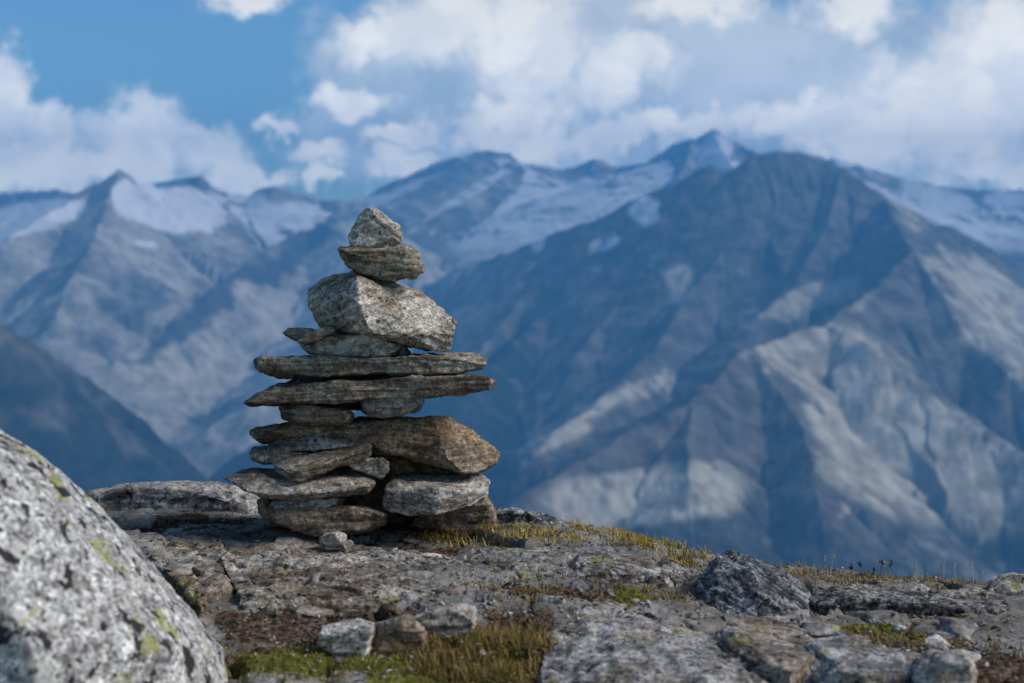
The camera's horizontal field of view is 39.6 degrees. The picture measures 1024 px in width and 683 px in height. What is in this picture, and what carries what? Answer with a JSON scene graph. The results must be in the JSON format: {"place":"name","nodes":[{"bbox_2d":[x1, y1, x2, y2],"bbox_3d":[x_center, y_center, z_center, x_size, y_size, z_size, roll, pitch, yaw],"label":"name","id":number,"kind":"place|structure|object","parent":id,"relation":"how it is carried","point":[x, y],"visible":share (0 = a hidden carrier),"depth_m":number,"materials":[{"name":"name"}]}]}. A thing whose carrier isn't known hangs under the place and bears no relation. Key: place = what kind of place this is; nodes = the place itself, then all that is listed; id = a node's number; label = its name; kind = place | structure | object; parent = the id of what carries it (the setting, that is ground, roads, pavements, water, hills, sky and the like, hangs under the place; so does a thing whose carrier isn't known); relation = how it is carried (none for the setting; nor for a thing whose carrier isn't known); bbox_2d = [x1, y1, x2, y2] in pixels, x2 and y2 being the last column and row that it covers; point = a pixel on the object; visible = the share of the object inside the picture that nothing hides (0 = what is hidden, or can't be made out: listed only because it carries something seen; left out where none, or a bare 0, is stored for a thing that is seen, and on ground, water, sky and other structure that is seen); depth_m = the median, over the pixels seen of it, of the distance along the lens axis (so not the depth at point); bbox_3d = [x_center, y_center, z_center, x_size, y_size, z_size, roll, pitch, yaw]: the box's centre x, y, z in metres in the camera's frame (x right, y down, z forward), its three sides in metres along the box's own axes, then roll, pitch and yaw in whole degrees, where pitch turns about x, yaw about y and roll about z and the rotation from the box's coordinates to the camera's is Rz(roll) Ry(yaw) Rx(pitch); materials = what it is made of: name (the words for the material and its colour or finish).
{"place":"outdoors","nodes":[
{"label":"outdoors","id":0,"kind":"place"},
{"bbox_2d":[149,508,247,531],"bbox_3d":[-0.682,0.411,3.161,0.289,0.066,0.275,0,5,0],"label":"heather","id":1,"kind":"object","parent":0,"point":[198,517],"visible":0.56,"depth_m":3.17,"materials":[{"name":"brown plant"}]},
{"bbox_2d":[393,614,570,682],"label":"grass","id":2,"kind":"structure","parent":0,"point":[472,672],"depth_m":2.13,"materials":[{"name":"green plant"}]},
{"bbox_2d":[0,129,1023,583],"bbox_3d":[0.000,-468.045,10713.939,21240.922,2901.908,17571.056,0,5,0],"label":"mountains","id":3,"kind":"structure","parent":0,"point":[718,341],"depth_m":8235.71,"materials":[{"name":"grey stone"}]},
{"bbox_2d":[0,0,1023,200],"label":"sky","id":4,"kind":"structure","parent":0,"point":[346,100],"materials":[{"name":"blue"}]},
{"bbox_2d":[458,522,587,548],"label":"grass","id":5,"kind":"structure","parent":0,"point":[526,534],"depth_m":2.88,"materials":[{"name":"plant"}]},
{"bbox_2d":[105,508,1023,682],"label":"ground","id":6,"kind":"structure","parent":0,"point":[552,616],"depth_m":2.39,"materials":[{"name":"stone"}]},
{"bbox_2d":[0,429,227,682],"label":"boulder","id":7,"kind":"object","parent":6,"relation":"on","point":[88,594],"visible":0.99,"depth_m":1.74,"materials":[{"name":"grey stone"}]},
{"bbox_2d":[86,480,258,514],"bbox_3d":[-0.852,0.403,3.548,0.522,0.163,0.429,0,5,0],"label":"rock","id":8,"kind":"object","parent":6,"relation":"on","point":[201,496],"visible":0.51,"depth_m":3.35,"materials":[{"name":"grey stone"}]},
{"bbox_2d":[164,563,201,574],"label":"rock","id":9,"kind":"object","parent":6,"relation":"on","point":[182,568],"visible":0.57,"depth_m":2.59,"materials":[{"name":"grey stone"}]},
{"bbox_2d":[150,523,236,615],"bbox_3d":[-0.628,0.451,2.820,0.193,0.134,0.902,-2,5,-19],"label":"rock ledge","id":10,"kind":"object","parent":6,"relation":"on","point":[203,586],"visible":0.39,"depth_m":2.59,"materials":[{"name":"grey stone"}]},
{"bbox_2d":[274,536,315,543],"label":"rock","id":11,"kind":"object","parent":6,"relation":"on","point":[287,539],"visible":0.59,"depth_m":2.84,"materials":[{"name":"grey stone"}]},
{"bbox_2d":[227,600,396,641],"bbox_3d":[-0.334,0.463,2.322,0.347,0.072,0.230,-1,5,-16],"label":"heather","id":12,"kind":"object","parent":6,"relation":"on","point":[289,620],"visible":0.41,"depth_m":2.31,"materials":[{"name":"brown plant"}]},
{"bbox_2d":[295,607,333,616],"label":"rock","id":13,"kind":"object","parent":6,"relation":"on","point":[311,611],"visible":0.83,"depth_m":2.37,"materials":[{"name":"grey stone"}]},
{"bbox_2d":[256,499,388,536],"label":"cairn stone","id":14,"kind":"object","parent":6,"relation":"on","point":[352,520],"visible":0.84,"depth_m":2.84,"materials":[{"name":"stone"}]},
{"bbox_2d":[269,496,346,510],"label":"cairn stone","id":15,"kind":"object","parent":14,"relation":"on","point":[312,504],"visible":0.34,"depth_m":2.84,"materials":[{"name":"grey stone"}]},
{"bbox_2d":[223,465,375,500],"bbox_3d":[-0.433,0.305,2.949,0.311,0.077,0.281,0,5,0],"label":"cairn stone","id":16,"kind":"object","parent":15,"relation":"on","point":[273,484],"visible":0.88,"depth_m":2.85,"materials":[{"name":"grey stone"}]},
{"bbox_2d":[273,442,371,481],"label":"cairn stone","id":17,"kind":"object","parent":16,"relation":"on","point":[299,468],"visible":0.98,"depth_m":2.87,"materials":[{"name":"grey stone"}]},
{"bbox_2d":[249,445,309,464],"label":"cairn stone","id":18,"kind":"object","parent":17,"relation":"on","point":[268,455],"visible":0.66,"depth_m":2.92,"materials":[{"name":"grey stone"}]},
{"bbox_2d":[268,437,355,452],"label":"cairn stone","id":19,"kind":"object","parent":17,"relation":"on","point":[305,444],"visible":0.42,"depth_m":2.92,"materials":[{"name":"grey stone"}]},
{"bbox_2d":[249,422,370,443],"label":"cairn stone","id":20,"kind":"object","parent":19,"relation":"on","point":[266,434],"visible":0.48,"depth_m":2.93,"materials":[{"name":"stone"}]},
{"bbox_2d":[279,404,354,427],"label":"cairn stone","id":21,"kind":"object","parent":20,"relation":"on","point":[313,415],"visible":0.94,"depth_m":2.89,"materials":[{"name":"grey stone"}]},
{"bbox_2d":[244,373,495,406],"bbox_3d":[-0.306,0.103,3.004,0.548,0.097,0.283,0,5,0],"label":"cairn stone","id":22,"kind":"object","parent":21,"relation":"on","point":[331,391],"visible":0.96,"depth_m":2.87,"materials":[{"name":"grey stone"}]},
{"bbox_2d":[286,375,407,382],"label":"cairn stone","id":23,"kind":"object","parent":22,"relation":"on","point":[303,380],"visible":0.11,"depth_m":3.00,"materials":[{"name":"grey stone"}]},
{"bbox_2d":[253,352,487,379],"bbox_3d":[-0.303,0.053,3.005,0.503,0.080,0.273,0,5,0],"label":"cairn stone","id":24,"kind":"object","parent":23,"relation":"on","point":[320,366],"visible":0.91,"depth_m":2.88,"materials":[{"name":"grey stone"}]},
{"bbox_2d":[300,332,408,357],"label":"cairn stone","id":25,"kind":"object","parent":24,"relation":"on","point":[353,345],"visible":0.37,"depth_m":2.89,"materials":[{"name":"grey stone"}]},
{"bbox_2d":[282,327,314,340],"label":"cairn stone","id":26,"kind":"object","parent":25,"relation":"on","point":[295,334],"visible":0.56,"depth_m":2.96,"materials":[{"name":"grey stone"}]},
{"bbox_2d":[297,325,335,344],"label":"cairn stone","id":27,"kind":"object","parent":25,"relation":"on","point":[317,334],"visible":1,"depth_m":2.86,"materials":[{"name":"grey stone"}]},
{"bbox_2d":[307,270,456,351],"bbox_3d":[-0.276,-0.065,2.981,0.324,0.171,0.362,0,5,0],"label":"cairn stone","id":28,"kind":"object","parent":24,"relation":"on","point":[353,301],"visible":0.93,"depth_m":2.90,"materials":[{"name":"grey stone"}]},
{"bbox_2d":[337,245,424,282],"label":"cairn stone","id":29,"kind":"object","parent":28,"relation":"on","point":[393,264],"visible":0.87,"depth_m":2.90,"materials":[{"name":"grey stone"}]},
{"bbox_2d":[348,207,402,247],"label":"cairn stone","id":30,"kind":"object","parent":29,"relation":"on","point":[373,227],"visible":0.82,"depth_m":2.92,"materials":[{"name":"grey stone"}]},
{"bbox_2d":[390,347,410,356],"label":"cairn stone","id":31,"kind":"object","parent":24,"relation":"on","point":[404,351],"visible":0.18,"depth_m":2.95,"materials":[{"name":"grey stone"}]},
{"bbox_2d":[348,457,389,479],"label":"cairn stone","id":32,"kind":"object","parent":16,"relation":"on","point":[378,468],"visible":0.8,"depth_m":2.89,"materials":[{"name":"grey stone"}]},
{"bbox_2d":[224,639,429,682],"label":"moss","id":33,"kind":"object","parent":6,"relation":"on","point":[297,654],"visible":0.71,"depth_m":2.10,"materials":[{"name":"plant"}]},
{"bbox_2d":[327,613,337,619],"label":"pebble","id":34,"kind":"object","parent":6,"relation":"on","point":[329,616],"visible":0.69,"depth_m":2.36,"materials":[{"name":"brown stone"}]},
{"bbox_2d":[317,617,375,663],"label":"rock","id":35,"kind":"object","parent":6,"relation":"on","point":[341,640],"visible":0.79,"depth_m":2.13,"materials":[{"name":"grey stone"}]},
{"bbox_2d":[220,539,477,617],"bbox_3d":[-0.298,0.458,2.604,0.524,0.136,0.559,0,5,0],"label":"rock ledge","id":36,"kind":"object","parent":6,"relation":"on","point":[284,576],"visible":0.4,"depth_m":2.49,"materials":[{"name":"grey stone"}]},
{"bbox_2d":[319,531,346,550],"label":"rock","id":37,"kind":"object","parent":36,"relation":"on","point":[334,540],"visible":1,"depth_m":2.73,"materials":[{"name":"grey stone"}]},
{"bbox_2d":[345,456,417,528],"bbox_3d":[-0.357,0.325,3.114,0.326,0.196,0.184,0,5,0],"label":"cairn stone","id":38,"kind":"object","parent":6,"relation":"on","point":[373,497],"visible":0.15,"depth_m":3.03,"materials":[{"name":"black stone"}]},
{"bbox_2d":[384,606,400,613],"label":"pebble","id":39,"kind":"object","parent":6,"relation":"on","point":[390,609],"visible":0.98,"depth_m":2.31,"materials":[{"name":"stone"}]},
{"bbox_2d":[393,610,401,615],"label":"pebble","id":40,"kind":"object","parent":6,"relation":"on","point":[397,613],"visible":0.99,"depth_m":2.30,"materials":[{"name":"stone"}]},
{"bbox_2d":[370,613,427,655],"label":"rock","id":41,"kind":"object","parent":6,"relation":"on","point":[401,629],"visible":0.67,"depth_m":2.15,"materials":[{"name":"grey stone"}]},
{"bbox_2d":[399,538,421,542],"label":"rock","id":42,"kind":"object","parent":6,"relation":"on","point":[407,540],"visible":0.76,"depth_m":2.91,"materials":[{"name":"grey stone"}]},
{"bbox_2d":[419,553,445,557],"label":"rock","id":43,"kind":"object","parent":6,"relation":"on","point":[433,555],"visible":0.3,"depth_m":2.79,"materials":[{"name":"grey stone"}]},
{"bbox_2d":[414,603,476,643],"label":"rock","id":44,"kind":"object","parent":6,"relation":"on","point":[451,617],"visible":0.51,"depth_m":2.20,"materials":[{"name":"grey stone"}]},
{"bbox_2d":[408,497,497,531],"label":"cairn stone","id":45,"kind":"object","parent":6,"relation":"on","point":[479,512],"visible":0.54,"depth_m":2.94,"materials":[{"name":"brown stone"}]},
{"bbox_2d":[382,473,489,515],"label":"cairn stone","id":46,"kind":"object","parent":45,"relation":"on","point":[408,494],"visible":1,"depth_m":2.85,"materials":[{"name":"grey stone"}]},
{"bbox_2d":[412,462,481,474],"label":"cairn stone","id":47,"kind":"object","parent":46,"relation":"on","point":[420,468],"visible":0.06,"depth_m":3.06,"materials":[{"name":"black stone"}]},
{"bbox_2d":[345,415,500,473],"bbox_3d":[-0.186,0.223,3.048,0.325,0.157,0.323,0,5,0],"label":"cairn stone","id":48,"kind":"object","parent":47,"relation":"on","point":[446,442],"visible":0.92,"depth_m":2.92,"materials":[{"name":"stone"}]},
{"bbox_2d":[371,447,393,456],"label":"cairn stone","id":49,"kind":"object","parent":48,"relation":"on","point":[376,452],"visible":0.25,"depth_m":2.96,"materials":[{"name":"black stone"}]},
{"bbox_2d":[360,396,424,417],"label":"cairn stone","id":50,"kind":"object","parent":48,"relation":"on","point":[388,407],"visible":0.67,"depth_m":2.88,"materials":[{"name":"grey stone"}]},
{"bbox_2d":[399,520,512,547],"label":"grass","id":51,"kind":"structure","parent":6,"relation":"on","point":[426,535],"depth_m":2.92,"materials":[{"name":"plant"}]},
{"bbox_2d":[448,565,579,614],"bbox_3d":[0.005,0.439,2.456,0.230,0.082,0.234,0,5,0],"label":"heather","id":52,"kind":"object","parent":6,"relation":"on","point":[479,586],"visible":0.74,"depth_m":2.45,"materials":[{"name":"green plant"}]},
{"bbox_2d":[496,507,562,525],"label":"rock","id":53,"kind":"object","parent":6,"relation":"on","point":[510,515],"visible":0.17,"depth_m":3.20,"materials":[{"name":"grey stone"}]},
{"bbox_2d":[539,595,567,603],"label":"rock","id":54,"kind":"object","parent":6,"relation":"on","point":[550,599],"visible":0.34,"depth_m":2.40,"materials":[{"name":"grey stone"}]},
{"bbox_2d":[440,546,696,588],"bbox_3d":[0.119,0.457,2.670,0.532,0.127,0.273,0,5,0],"label":"rock ledge","id":55,"kind":"object","parent":6,"relation":"on","point":[518,561],"visible":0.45,"depth_m":2.63,"materials":[{"name":"grey stone"}]},
{"bbox_2d":[636,568,673,586],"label":"rock","id":56,"kind":"object","parent":55,"relation":"on","point":[653,571],"visible":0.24,"depth_m":2.60,"materials":[{"name":"grey stone"}]},
{"bbox_2d":[538,567,653,602],"bbox_3d":[0.149,0.444,2.554,0.216,0.086,0.225,-4,7,-41],"label":"heather","id":57,"kind":"object","parent":6,"relation":"on","point":[617,585],"visible":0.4,"depth_m":2.51,"materials":[{"name":"brown plant"}]},
{"bbox_2d":[605,588,615,596],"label":"pebble","id":58,"kind":"object","parent":6,"relation":"on","point":[610,592],"visible":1,"depth_m":2.47,"materials":[{"name":"grey stone"}]},
{"bbox_2d":[630,598,638,604],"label":"pebble","id":59,"kind":"object","parent":6,"relation":"on","point":[635,600],"visible":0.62,"depth_m":2.46,"materials":[{"name":"grey stone"}]},
{"bbox_2d":[445,516,826,569],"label":"grass","id":60,"kind":"structure","parent":6,"relation":"on","point":[643,540],"depth_m":2.88,"materials":[{"name":"green plant"}]},
{"bbox_2d":[537,599,767,682],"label":"rock slab","id":61,"kind":"object","parent":6,"relation":"on","point":[631,648],"visible":0.8,"depth_m":2.09,"materials":[{"name":"grey stone"}]},
{"bbox_2d":[665,543,708,570],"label":"grass","id":62,"kind":"structure","parent":6,"relation":"on","point":[690,567],"depth_m":2.84,"materials":[{"name":"plant"}]},
{"bbox_2d":[694,550,813,617],"bbox_3d":[0.455,0.476,2.599,0.248,0.188,0.513,1,5,15],"label":"boulder","id":63,"kind":"object","parent":6,"relation":"on","point":[733,582],"visible":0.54,"depth_m":2.45,"materials":[{"name":"grey stone"}]},
{"bbox_2d":[715,615,815,682],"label":"rock slab","id":64,"kind":"object","parent":6,"relation":"on","point":[772,649],"visible":0.74,"depth_m":2.12,"materials":[{"name":"grey stone"}]},
{"bbox_2d":[804,668,812,682],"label":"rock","id":65,"kind":"object","parent":6,"relation":"on","point":[809,679],"visible":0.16,"depth_m":2.03,"materials":[{"name":"grey stone"}]},
{"bbox_2d":[794,621,839,638],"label":"rock","id":66,"kind":"object","parent":6,"relation":"on","point":[816,630],"visible":0.59,"depth_m":2.27,"materials":[{"name":"grey stone"}]},
{"bbox_2d":[831,632,843,635],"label":"pebble","id":67,"kind":"object","parent":6,"relation":"on","point":[836,634],"visible":0.41,"depth_m":2.24,"materials":[{"name":"grey stone"}]},
{"bbox_2d":[778,566,913,592],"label":"grass","id":68,"kind":"structure","parent":6,"relation":"on","point":[874,577],"depth_m":2.74,"materials":[{"name":"plant"}]},
{"bbox_2d":[804,634,913,682],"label":"rock slab","id":69,"kind":"object","parent":6,"relation":"on","point":[859,658],"visible":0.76,"depth_m":2.03,"materials":[{"name":"grey stone"}]},
{"bbox_2d":[816,613,923,647],"bbox_3d":[0.542,0.484,2.293,0.261,0.064,0.182,0,5,0],"label":"moss","id":70,"kind":"object","parent":6,"relation":"on","point":[878,633],"visible":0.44,"depth_m":2.27,"materials":[{"name":"plant"}]},
{"bbox_2d":[893,625,906,632],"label":"rock","id":71,"kind":"object","parent":6,"relation":"on","point":[900,628],"visible":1,"depth_m":2.32,"materials":[{"name":"grey stone"}]},
{"bbox_2d":[808,584,1007,616],"bbox_3d":[0.799,0.518,2.626,0.572,0.187,0.330,0,5,0],"label":"rock slab","id":72,"kind":"object","parent":6,"relation":"on","point":[847,599],"visible":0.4,"depth_m":2.47,"materials":[{"name":"grey stone"}]},
{"bbox_2d":[912,584,929,591],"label":"rock","id":73,"kind":"object","parent":6,"relation":"on","point":[918,587],"visible":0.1,"depth_m":2.68,"materials":[{"name":"grey stone"}]},
{"bbox_2d":[866,571,984,591],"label":"grass","id":74,"kind":"structure","parent":6,"relation":"on","point":[933,578],"depth_m":2.73,"materials":[{"name":"plant"}]},
{"bbox_2d":[922,634,950,647],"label":"rock","id":75,"kind":"object","parent":6,"relation":"on","point":[933,641],"visible":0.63,"depth_m":2.26,"materials":[{"name":"grey stone"}]},
{"bbox_2d":[925,631,956,638],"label":"rock","id":76,"kind":"object","parent":6,"relation":"on","point":[946,635],"visible":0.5,"depth_m":2.31,"materials":[{"name":"grey stone"}]},
{"bbox_2d":[937,646,947,650],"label":"pebble","id":77,"kind":"object","parent":6,"relation":"on","point":[942,648],"visible":0.49,"depth_m":2.21,"materials":[{"name":"grey stone"}]},
{"bbox_2d":[912,649,977,682],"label":"rock","id":78,"kind":"object","parent":6,"relation":"on","point":[945,666],"visible":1,"depth_m":1.93,"materials":[{"name":"grey stone"}]},
{"bbox_2d":[880,625,1010,654],"bbox_3d":[0.683,0.492,2.272,0.216,0.056,0.191,2,5,26],"label":"moss","id":79,"kind":"object","parent":6,"relation":"on","point":[954,645],"visible":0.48,"depth_m":2.26,"materials":[{"name":"green plant"}]},
{"bbox_2d":[939,616,978,640],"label":"rock","id":80,"kind":"object","parent":6,"relation":"on","point":[951,625],"visible":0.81,"depth_m":2.33,"materials":[{"name":"grey stone"}]},
{"bbox_2d":[940,587,988,600],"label":"rock","id":81,"kind":"object","parent":6,"relation":"on","point":[977,593],"visible":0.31,"depth_m":2.63,"materials":[{"name":"grey stone"}]},
{"bbox_2d":[960,649,980,661],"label":"rock","id":82,"kind":"object","parent":6,"relation":"on","point":[974,656],"visible":0.2,"depth_m":2.17,"materials":[{"name":"grey stone"}]},
{"bbox_2d":[974,643,990,650],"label":"rock","id":83,"kind":"object","parent":6,"relation":"on","point":[976,647],"visible":0.64,"depth_m":2.23,"materials":[{"name":"grey stone"}]},
{"bbox_2d":[951,632,1023,680],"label":"grass","id":84,"kind":"structure","parent":6,"relation":"on","point":[997,659],"depth_m":2.19,"materials":[{"name":"plant"}]},
{"bbox_2d":[986,572,1023,598],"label":"rock","id":85,"kind":"object","parent":6,"relation":"on","point":[1010,584],"visible":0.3,"depth_m":2.67,"materials":[{"name":"grey stone"}]},
{"bbox_2d":[564,573,700,609],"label":"grass","id":86,"kind":"structure","parent":0,"point":[651,590],"depth_m":2.48,"materials":[{"name":"brown plant"}]}
]}

